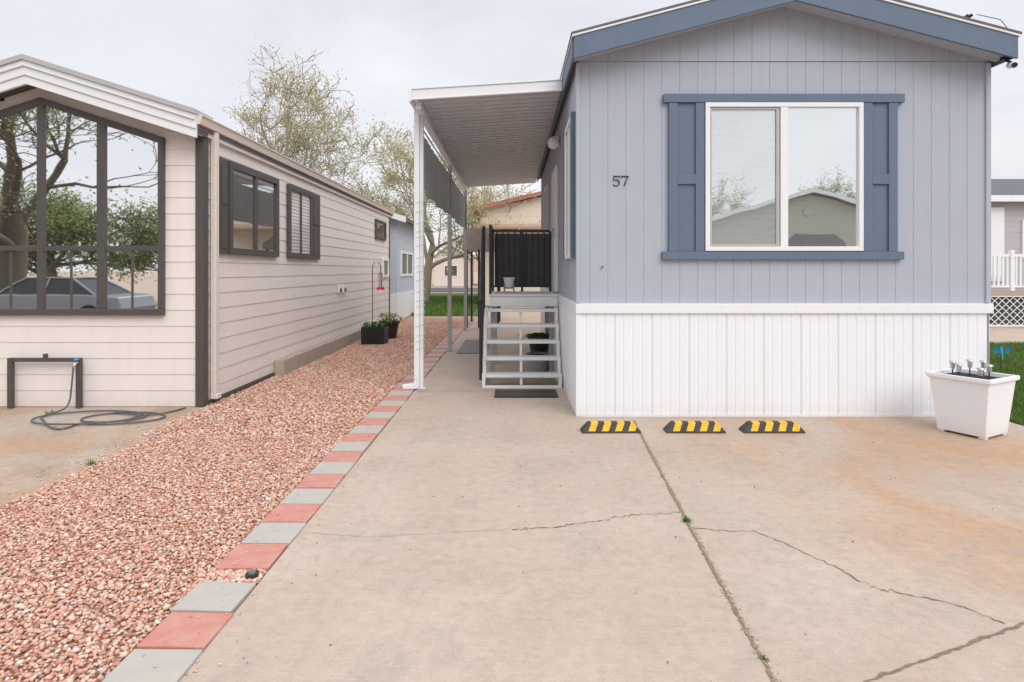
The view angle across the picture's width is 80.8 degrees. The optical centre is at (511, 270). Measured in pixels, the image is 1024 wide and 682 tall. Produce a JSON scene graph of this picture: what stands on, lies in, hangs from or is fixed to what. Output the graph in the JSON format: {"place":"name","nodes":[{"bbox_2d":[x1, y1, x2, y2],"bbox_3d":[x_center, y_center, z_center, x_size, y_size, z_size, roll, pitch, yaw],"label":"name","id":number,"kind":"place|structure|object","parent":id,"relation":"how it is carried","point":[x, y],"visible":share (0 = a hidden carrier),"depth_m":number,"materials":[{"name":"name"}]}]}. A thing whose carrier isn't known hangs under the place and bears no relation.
{"place":"outdoors","nodes":[
{"label":"outdoors","id":0,"kind":"place"},
{"bbox_2d":[0,405,212,508],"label":"neighbour driveway","id":1,"kind":"structure","parent":0,"point":[26,443],"depth_m":5.89,"materials":[{"name":"concrete"}]},
{"bbox_2d":[7,353,82,407],"bbox_3d":[-5.595,1.325,7.164,0.890,0.650,0.158,0,0,0],"label":"pipe frame","id":2,"kind":"object","parent":1,"relation":"on","point":[78,363],"visible":1,"depth_m":7.19,"materials":[{"name":"black metal"}]},
{"bbox_2d":[84,459,100,465],"bbox_3d":[-3.559,1.618,5.103,0.117,0.064,0.110,0,0,0],"label":"weed","id":3,"kind":"object","parent":1,"relation":"on","point":[91,462],"visible":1,"depth_m":5.09,"materials":[{"name":"green plant"}]},
{"bbox_2d":[30,368,185,429],"bbox_3d":[-4.583,1.399,6.696,1.415,0.500,0.973,0,0,0],"label":"garden hose","id":4,"kind":"object","parent":1,"relation":"on","point":[136,413],"visible":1,"depth_m":6.71,"materials":[{"name":"grey rubber"}]},
{"bbox_2d":[0,318,473,681],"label":"gravel","id":5,"kind":"structure","parent":0,"point":[404,345],"depth_m":4.17,"materials":[{"name":"gravel"}]},
{"bbox_2d":[101,649,202,681],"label":"paver","id":6,"kind":"object","parent":5,"relation":"on","point":[172,665],"visible":0.8,"depth_m":2.49,"materials":[{"name":"grey concrete"}]},
{"bbox_2d":[137,612,232,651],"bbox_3d":[-1.486,1.659,2.750,0.300,0.043,0.262,0,0,2],"label":"paver","id":7,"kind":"object","parent":5,"relation":"on","point":[176,630],"visible":0.66,"depth_m":2.73,"materials":[{"name":"red concrete"}]},
{"bbox_2d":[171,582,255,612],"bbox_3d":[-1.497,1.659,3.030,0.300,0.043,0.262,0,0,2],"label":"paver","id":8,"kind":"object","parent":5,"relation":"on","point":[204,597],"visible":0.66,"depth_m":3.01,"materials":[{"name":"grey concrete"}]},
{"bbox_2d":[215,544,286,571],"bbox_3d":[-1.496,1.660,3.465,0.300,0.040,0.292,0,0,0],"label":"paver","id":9,"kind":"object","parent":5,"relation":"on","point":[266,557],"visible":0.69,"depth_m":3.45,"materials":[{"name":"red concrete"}]},
{"bbox_2d":[245,569,258,578],"bbox_3d":[-1.400,1.645,3.240,0.070,0.050,0.070,0,0,0],"label":"sprinkler head","id":10,"kind":"object","parent":5,"relation":"on","point":[252,574],"visible":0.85,"depth_m":3.22},
{"bbox_2d":[240,522,306,546],"bbox_3d":[-1.488,1.660,3.770,0.300,0.040,0.292,0,0,1],"label":"paver","id":11,"kind":"object","parent":5,"relation":"on","point":[267,533],"visible":0.66,"depth_m":3.75,"materials":[{"name":"grey concrete"}]},
{"bbox_2d":[261,504,320,522],"bbox_3d":[-1.490,1.660,4.075,0.300,0.041,0.292,0,0,1],"label":"paver","id":12,"kind":"object","parent":5,"relation":"on","point":[295,513],"visible":0.66,"depth_m":4.05,"materials":[{"name":"red concrete"}]},
{"bbox_2d":[279,488,333,505],"bbox_3d":[-1.489,1.660,4.380,0.300,0.040,0.292,0,0,0],"label":"paver","id":13,"kind":"object","parent":5,"relation":"on","point":[316,495],"visible":0.66,"depth_m":4.36,"materials":[{"name":"grey concrete"}]},
{"bbox_2d":[295,474,344,489],"bbox_3d":[-1.488,1.658,4.685,0.300,0.045,0.292,0,0,-1],"label":"paver","id":14,"kind":"object","parent":5,"relation":"on","point":[329,481],"visible":0.69,"depth_m":4.66,"materials":[{"name":"red concrete"}]},
{"bbox_2d":[274,320,381,375],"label":"foundation curb","id":15,"kind":"structure","parent":5,"relation":"on","point":[284,365],"depth_m":10.91,"materials":[{"name":"concrete"}]},
{"bbox_2d":[309,462,354,475],"bbox_3d":[-1.488,1.658,4.990,0.300,0.045,0.292,0,0,0],"label":"paver","id":16,"kind":"object","parent":5,"relation":"on","point":[345,468],"visible":0.66,"depth_m":4.96,"materials":[{"name":"grey concrete"}]},
{"bbox_2d":[321,452,362,463],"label":"paver","id":17,"kind":"object","parent":5,"relation":"on","point":[355,457],"visible":0.66,"depth_m":5.27,"materials":[{"name":"red concrete"}]},
{"bbox_2d":[330,442,370,452],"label":"paver","id":18,"kind":"object","parent":5,"relation":"on","point":[352,447],"visible":0.66,"depth_m":5.58,"materials":[{"name":"grey concrete"}]},
{"bbox_2d":[340,433,377,443],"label":"paver","id":19,"kind":"object","parent":5,"relation":"on","point":[361,437],"visible":0.68,"depth_m":5.89,"materials":[{"name":"red concrete"}]},
{"bbox_2d":[349,425,383,434],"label":"paver","id":20,"kind":"object","parent":5,"relation":"on","point":[364,428],"visible":0.7,"depth_m":6.19,"materials":[{"name":"grey concrete"}]},
{"bbox_2d":[357,418,389,426],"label":"paver","id":21,"kind":"object","parent":5,"relation":"on","point":[378,421],"visible":0.72,"depth_m":6.52,"materials":[{"name":"red concrete"}]},
{"bbox_2d":[361,321,388,344],"bbox_3d":[-3.100,1.397,13.585,0.560,0.506,0.495,0,0,0],"label":"planter","id":22,"kind":"object","parent":5,"relation":"on","point":[372,333],"visible":1,"depth_m":13.35,"materials":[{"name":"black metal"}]},
{"bbox_2d":[372,262,384,322],"bbox_3d":[-3.093,0.731,14.018,0.276,1.838,0.198,0,0,28],"label":"bird feeder","id":23,"kind":"object","parent":5,"relation":"on","point":[380,279],"visible":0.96,"depth_m":13.99,"materials":[{"name":"black metal"}]},
{"bbox_2d":[364,412,395,419],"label":"paver","id":24,"kind":"object","parent":5,"relation":"on","point":[390,415],"visible":0.65,"depth_m":6.80,"materials":[{"name":"grey concrete"}]},
{"bbox_2d":[370,406,400,412],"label":"paver","id":25,"kind":"object","parent":5,"relation":"on","point":[387,409],"visible":0.65,"depth_m":7.08,"materials":[{"name":"red concrete"}]},
{"bbox_2d":[373,313,403,338],"bbox_3d":[-3.013,1.341,14.632,0.733,0.618,0.808,0,0,10],"label":"planter","id":26,"kind":"object","parent":5,"relation":"on","point":[393,324],"visible":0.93,"depth_m":14.48,"materials":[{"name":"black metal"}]},
{"bbox_2d":[377,400,405,406],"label":"paver","id":27,"kind":"object","parent":5,"relation":"on","point":[391,402],"visible":0.64,"depth_m":7.40,"materials":[{"name":"grey concrete"}]},
{"bbox_2d":[383,395,408,400],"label":"paver","id":28,"kind":"object","parent":5,"relation":"on","point":[397,397],"visible":0.66,"depth_m":7.74,"materials":[{"name":"red concrete"}]},
{"bbox_2d":[388,391,412,396],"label":"paver","id":29,"kind":"object","parent":5,"relation":"on","point":[409,393],"visible":0.64,"depth_m":8.00,"materials":[{"name":"grey concrete"}]},
{"bbox_2d":[391,386,414,391],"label":"paver","id":30,"kind":"object","parent":5,"relation":"on","point":[397,388],"visible":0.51,"depth_m":8.28,"materials":[{"name":"concrete"}]},
{"bbox_2d":[397,382,413,386],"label":"paver","id":31,"kind":"object","parent":5,"relation":"on","point":[400,384],"visible":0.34,"depth_m":8.70,"materials":[{"name":"grey concrete"}]},
{"bbox_2d":[401,379,413,381],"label":"paver","id":32,"kind":"object","parent":5,"relation":"on","point":[407,380],"visible":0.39,"depth_m":8.95,"materials":[{"name":"red concrete"}]},
{"bbox_2d":[404,375,425,378],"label":"paver","id":33,"kind":"object","parent":5,"relation":"on","point":[409,376],"visible":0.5,"depth_m":9.29,"materials":[{"name":"grey concrete"}]},
{"bbox_2d":[408,372,428,375],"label":"paver","id":34,"kind":"object","parent":5,"relation":"on","point":[425,373],"visible":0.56,"depth_m":9.55,"materials":[{"name":"red concrete"}]},
{"bbox_2d":[424,363,435,365],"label":"paver","id":35,"kind":"object","parent":5,"relation":"on","point":[429,364],"visible":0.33,"depth_m":10.45,"materials":[{"name":"grey concrete"}]},
{"bbox_2d":[424,358,439,360],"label":"paver","id":36,"kind":"object","parent":5,"relation":"on","point":[431,359],"visible":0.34,"depth_m":11.05,"materials":[{"name":"concrete"}]},
{"bbox_2d":[424,356,441,357],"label":"paver","id":37,"kind":"object","parent":5,"relation":"on","point":[432,356],"visible":0.59,"depth_m":11.42,"materials":[{"name":"red concrete"}]},
{"bbox_2d":[427,353,443,355],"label":"paver","id":38,"kind":"object","parent":5,"relation":"on","point":[437,354],"visible":0.64,"depth_m":11.70,"materials":[{"name":"grey concrete"}]},
{"bbox_2d":[429,351,445,353],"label":"paver","id":39,"kind":"object","parent":5,"relation":"on","point":[432,352],"visible":0.62,"depth_m":11.97,"materials":[{"name":"concrete"}]},
{"bbox_2d":[410,293,489,315],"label":"back lawn","id":40,"kind":"structure","parent":0,"point":[475,313],"depth_m":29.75,"materials":[{"name":"green plant"}]},
{"bbox_2d":[341,112,539,302],"bbox_3d":[-3.412,-3.060,29.582,10.669,9.748,9.464,0,0,0],"label":"tree","id":41,"kind":"object","parent":40,"relation":"on","point":[429,255],"visible":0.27,"depth_m":29.83,"materials":[{"name":"green plant"}]},
{"bbox_2d":[436,184,523,263],"bbox_3d":[-0.878,-2.853,37.832,7.961,9.231,7.067,0,0,0],"label":"tree","id":42,"kind":"object","parent":40,"relation":"on","point":[492,195],"visible":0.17,"depth_m":36.67,"materials":[{"name":"green plant"}]},
{"bbox_2d":[430,288,477,291],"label":"back road","id":43,"kind":"structure","parent":0,"point":[453,290],"depth_m":49.58,"materials":[{"name":"grey asphalt"}]},
{"bbox_2d":[434,243,475,285],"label":"house","id":44,"kind":"structure","parent":0,"point":[441,274],"depth_m":62.00,"materials":[{"name":"paint"}]},
{"bbox_2d":[444,265,457,276],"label":"window","id":45,"kind":"structure","parent":44,"relation":"in","point":[454,267],"depth_m":61.97,"materials":[{"name":"white paint"}]},
{"bbox_2d":[432,259,477,271],"bbox_3d":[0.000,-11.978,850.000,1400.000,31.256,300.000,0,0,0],"label":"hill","id":46,"kind":"structure","parent":0,"point":[475,265],"depth_m":786.45,"materials":[{"name":"beige"}]},
{"bbox_2d":[405,272,539,324],"bbox_3d":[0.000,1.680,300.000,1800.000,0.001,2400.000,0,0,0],"label":"ground","id":47,"kind":"structure","parent":0,"point":[513,317],"depth_m":22.37,"materials":[{"name":"beige concrete"}]},
{"bbox_2d":[0,54,394,406],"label":"mobile home","id":48,"kind":"object","parent":47,"relation":"on","point":[156,251],"visible":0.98,"depth_m":7.29,"materials":[{"name":"beige"}]},
{"bbox_2d":[0,97,164,314],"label":"window","id":49,"kind":"structure","parent":48,"relation":"in","point":[82,194],"depth_m":7.26,"materials":[{"name":"clear glass"}]},
{"bbox_2d":[228,161,278,256],"bbox_3d":[-3.715,-0.825,8.710,0.055,1.230,1.660,0,0,0],"label":"window","id":50,"kind":"structure","parent":48,"relation":"in","point":[253,195],"depth_m":8.58,"materials":[{"name":"clear glass"}]},
{"bbox_2d":[287,184,312,258],"bbox_3d":[-3.715,-0.825,10.565,0.055,1.230,1.170,0,0,0],"label":"window","id":51,"kind":"structure","parent":48,"relation":"in","point":[299,200],"depth_m":10.52,"materials":[{"name":"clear glass"}]},
{"bbox_2d":[375,219,386,240],"bbox_3d":[-3.718,-1.140,17.050,0.050,0.540,1.300,0,0,0],"label":"window","id":52,"kind":"structure","parent":48,"relation":"in","point":[380,226],"depth_m":17.00,"materials":[{"name":"brown glass"}]},
{"bbox_2d":[382,258,388,276],"bbox_3d":[-3.718,-0.075,17.700,0.050,0.550,0.800,0,0,0],"label":"window","id":53,"kind":"structure","parent":48,"relation":"in","point":[385,262],"depth_m":17.68,"materials":[{"name":"white paint"}]},
{"bbox_2d":[213,37,413,201],"bbox_3d":[-10.274,-3.636,26.919,11.048,10.854,13.302,0,0,-15],"label":"tree","id":54,"kind":"object","parent":47,"relation":"on","point":[299,140],"visible":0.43,"depth_m":24.53,"materials":[{"name":"green plant"}]},
{"bbox_2d":[361,192,435,238],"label":"tree","id":55,"kind":"object","parent":47,"relation":"on","point":[403,205],"visible":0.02,"depth_m":41.16,"materials":[{"name":"green plant"}]},
{"bbox_2d":[390,213,432,319],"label":"house","id":56,"kind":"structure","parent":47,"relation":"on","point":[401,265],"depth_m":20.30,"materials":[{"name":"blue"}]},
{"bbox_2d":[400,251,413,275],"bbox_3d":[-3.725,-0.225,21.400,0.050,0.850,2.400,0,0,0],"label":"window","id":57,"kind":"structure","parent":56,"relation":"in","point":[406,258],"depth_m":21.24,"materials":[{"name":"white paint"}]},
{"bbox_2d":[472,191,540,305],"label":"house","id":58,"kind":"structure","parent":47,"relation":"on","point":[532,210],"depth_m":28.00,"materials":[{"name":"beige paint"}]},
{"bbox_2d":[989,179,1023,326],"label":"house","id":59,"kind":"structure","parent":47,"relation":"on","point":[1007,248],"depth_m":19.50,"materials":[{"name":"grey"}]},
{"bbox_2d":[991,207,1003,280],"bbox_3d":[15.725,-0.850,19.549,0.550,2.400,0.098,0,0,0],"label":"door","id":60,"kind":"structure","parent":59,"relation":"in","point":[997,213],"depth_m":19.50,"materials":[{"name":"white paint"}]},
{"bbox_2d":[1021,220,1023,259],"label":"window","id":61,"kind":"structure","parent":59,"relation":"in","point":[1022,221],"depth_m":19.55,"materials":[{"name":"white paint"}]},
{"bbox_2d":[0,0,1023,265],"label":"sky","id":62,"kind":"structure","parent":0,"point":[195,54],"materials":[{"name":"white"}]},
{"bbox_2d":[179,325,1023,681],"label":"driveway","id":63,"kind":"structure","parent":0,"point":[503,571],"depth_m":3.47,"materials":[{"name":"beige concrete"}]},
{"bbox_2d":[457,340,488,353],"bbox_3d":[-0.800,1.641,13.050,0.600,0.013,2.300,0,0,0],"label":"doormat","id":64,"kind":"object","parent":63,"relation":"on","point":[469,347],"visible":0.6,"depth_m":12.73,"materials":[{"name":"grey rubber"}]},
{"bbox_2d":[402,79,561,388],"bbox_3d":[-0.429,-0.429,12.227,2.169,4.155,8.745,0,0,0],"label":"patio awning","id":65,"kind":"object","parent":63,"relation":"on","point":[487,134],"visible":1,"depth_m":9.50,"materials":[{"name":"metal"}]},
{"bbox_2d":[413,198,424,350],"bbox_3d":[-1.290,0.102,8.360,0.172,2.202,0.178,0,0,0],"label":"string light","id":66,"kind":"object","parent":65,"relation":"attached to","point":[420,279],"visible":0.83,"depth_m":8.29,"materials":[{"name":"grey metal"}]},
{"bbox_2d":[463,228,500,327],"bbox_3d":[-0.850,0.225,18.350,1.100,2.850,2.300,0,0,0],"label":"patio canopy","id":67,"kind":"object","parent":63,"relation":"on","point":[473,239],"visible":0.57,"depth_m":17.27,"materials":[{"name":"cloth"},{"name":"black metal"}]},
{"bbox_2d":[479,226,561,387],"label":"porch stairs","id":68,"kind":"structure","parent":63,"relation":"on","point":[485,374],"depth_m":8.81,"materials":[{"name":"metal"}]},
{"bbox_2d":[489,224,557,371],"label":"porch deck","id":69,"kind":"structure","parent":63,"relation":"on","point":[524,260],"depth_m":10.69,"materials":[{"name":"metal"}]},
{"bbox_2d":[503,277,514,292],"bbox_3d":[-0.050,0.247,10.200,0.201,0.254,0.201,0,0,0],"label":"planter","id":70,"kind":"object","parent":69,"relation":"on","point":[509,282],"visible":0.99,"depth_m":10.13,"materials":[{"name":"white ceramic"}]},
{"bbox_2d":[494,389,557,397],"bbox_3d":[0.185,1.637,8.015,0.830,0.020,0.470,0,0,0],"label":"doormat","id":71,"kind":"object","parent":63,"relation":"on","point":[525,393],"visible":1,"depth_m":7.97,"materials":[{"name":"black rubber"}]},
{"bbox_2d":[524,352,548,371],"bbox_3d":[0.420,1.500,9.750,0.445,0.300,0.445,0,0,0],"label":"planter","id":72,"kind":"object","parent":63,"relation":"on","point":[537,365],"visible":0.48,"depth_m":9.62,"materials":[{"name":"grey plastic"}]},
{"bbox_2d":[580,421,640,432],"bbox_3d":[1.007,1.599,6.160,0.605,0.098,0.157,0,0,-1],"label":"wheel stop","id":73,"kind":"object","parent":63,"relation":"on","point":[609,427],"visible":1,"depth_m":6.10,"materials":[{"name":"yellow rubber"}]},
{"bbox_2d":[681,516,691,522],"bbox_3d":[1.135,1.633,3.942,0.114,0.034,0.075,0,0,-36],"label":"weed","id":74,"kind":"object","parent":63,"relation":"on","point":[685,519],"visible":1,"depth_m":3.94,"materials":[{"name":"green plant"}]},
{"bbox_2d":[663,421,725,432],"bbox_3d":[1.866,1.599,6.160,0.605,0.098,0.157,0,0,1],"label":"wheel stop","id":75,"kind":"object","parent":63,"relation":"on","point":[692,427],"visible":1,"depth_m":6.10,"materials":[{"name":"yellow rubber"}]},
{"bbox_2d":[633,421,781,681],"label":"joint grit","id":76,"kind":"object","parent":63,"relation":"on","point":[700,543],"visible":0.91,"depth_m":3.25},
{"bbox_2d":[739,421,805,432],"bbox_3d":[2.660,1.599,6.160,0.625,0.098,0.157,0,0,0],"label":"wheel stop","id":77,"kind":"object","parent":63,"relation":"on","point":[770,427],"visible":1,"depth_m":6.10,"materials":[{"name":"yellow rubber"}]},
{"bbox_2d":[537,0,1021,416],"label":"mobile home","id":78,"kind":"object","parent":63,"relation":"on","point":[765,208],"visible":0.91,"depth_m":6.78,"materials":[{"name":"blue"}]},
{"bbox_2d":[544,184,548,233],"bbox_3d":[0.721,-1.050,12.700,0.050,1.400,1.000,0,0,0],"label":"window","id":79,"kind":"structure","parent":78,"relation":"in","point":[546,191],"depth_m":12.20,"materials":[{"name":"white paint"}]},
{"bbox_2d":[550,165,557,291],"bbox_3d":[0.680,-0.675,10.150,0.128,2.050,0.900,0,0,0],"label":"door","id":80,"kind":"structure","parent":78,"relation":"in","point":[554,180],"depth_m":9.78,"materials":[{"name":"white paint"}]},
{"bbox_2d":[564,118,570,258],"bbox_3d":[0.721,-1.000,7.575,0.050,1.700,0.850,0,0,0],"label":"window","id":81,"kind":"structure","parent":78,"relation":"in","point":[567,130],"depth_m":7.82,"materials":[{"name":"white paint"}]},
{"bbox_2d":[705,102,863,250],"bbox_3d":[3.057,-1.051,6.768,1.772,1.666,0.060,0,0,0],"label":"window","id":82,"kind":"structure","parent":78,"relation":"in","point":[780,176],"depth_m":6.77,"materials":[{"name":"glass"}]},
{"bbox_2d":[977,14,1017,68],"bbox_3d":[5.294,-2.492,6.588,0.357,0.643,0.225,0,0,28],"label":"security camera","id":83,"kind":"object","parent":78,"relation":"attached to","point":[1010,64],"visible":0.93,"depth_m":6.54,"materials":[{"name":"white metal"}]},
{"bbox_2d":[925,367,1019,439],"bbox_3d":[4.680,1.350,6.120,0.580,0.600,0.580,0,0,-28],"label":"planter","id":84,"kind":"object","parent":63,"relation":"on","point":[973,404],"visible":0.99,"depth_m":5.96,"materials":[{"name":"white plastic"}]},
{"bbox_2d":[949,360,956,374],"bbox_3d":[4.580,1.025,6.250,0.072,0.170,0.072,0,0,0],"label":"solar light","id":85,"kind":"object","parent":84,"relation":"on","point":[952,365],"visible":0.93,"depth_m":6.24,"materials":[{"name":"silver metal"}]},
{"bbox_2d":[954,363,962,375],"bbox_3d":[4.510,1.025,6.070,0.072,0.170,0.072,0,0,0],"label":"solar light","id":86,"kind":"object","parent":84,"relation":"on","point":[958,367],"visible":0.93,"depth_m":6.06,"materials":[{"name":"silver metal"}]},
{"bbox_2d":[965,359,973,375],"bbox_3d":[4.720,1.005,6.200,0.072,0.170,0.072,0,0,0],"label":"solar light","id":87,"kind":"object","parent":84,"relation":"on","point":[969,363],"visible":1,"depth_m":6.19,"materials":[{"name":"silver metal"}]},
{"bbox_2d":[976,367,984,378],"bbox_3d":[4.660,1.055,5.980,0.072,0.170,0.072,0,0,0],"label":"solar light","id":88,"kind":"object","parent":84,"relation":"in","point":[980,371],"visible":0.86,"depth_m":5.96,"materials":[{"name":"silver metal"}]},
{"bbox_2d":[979,360,986,375],"bbox_3d":[4.860,1.015,6.200,0.072,0.170,0.072,0,0,0],"label":"solar light","id":89,"kind":"object","parent":84,"relation":"on","point":[983,362],"visible":0.73,"depth_m":6.19,"materials":[{"name":"silver metal"}]},
{"bbox_2d":[985,364,992,378],"bbox_3d":[4.810,1.035,6.060,0.072,0.170,0.072,0,0,0],"label":"solar light","id":90,"kind":"object","parent":84,"relation":"in","point":[989,368],"visible":0.93,"depth_m":6.05,"materials":[{"name":"silver metal"}]},
{"bbox_2d":[989,327,1023,343],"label":"side path","id":91,"kind":"structure","parent":0,"point":[1006,334],"depth_m":15.58,"materials":[{"name":"beige concrete"}]},
{"label":"lawn","id":92,"kind":"structure","parent":0,"visible":0},
{"bbox_2d":[993,347,1010,372],"bbox_3d":[5.450,1.248,6.686,0.200,0.805,0.052,0,0,0],"label":"garden ornament","id":93,"kind":"object","parent":92,"relation":"on","point":[997,349],"visible":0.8,"depth_m":6.69,"materials":[{"name":"blue metal"}]},
{"bbox_2d":[989,340,1023,425],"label":"grass","id":94,"kind":"structure","parent":92,"relation":"on","point":[1014,364],"depth_m":10.11,"materials":[{"name":"green plant"}]},
{"bbox_3d":[0.460,1.525,10.200,0.320,0.250,0.300,0,0,0],"label":"crate","id":95,"kind":"object","parent":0,"visible":0},
{"bbox_2d":[518,332,548,351],"bbox_3d":[0.465,1.222,10.215,0.714,0.355,0.735,0,0,0],"label":"planter","id":96,"kind":"object","parent":95,"relation":"on","point":[538,347],"visible":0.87,"depth_m":10.06,"materials":[{"name":"black plastic"}]}
]}

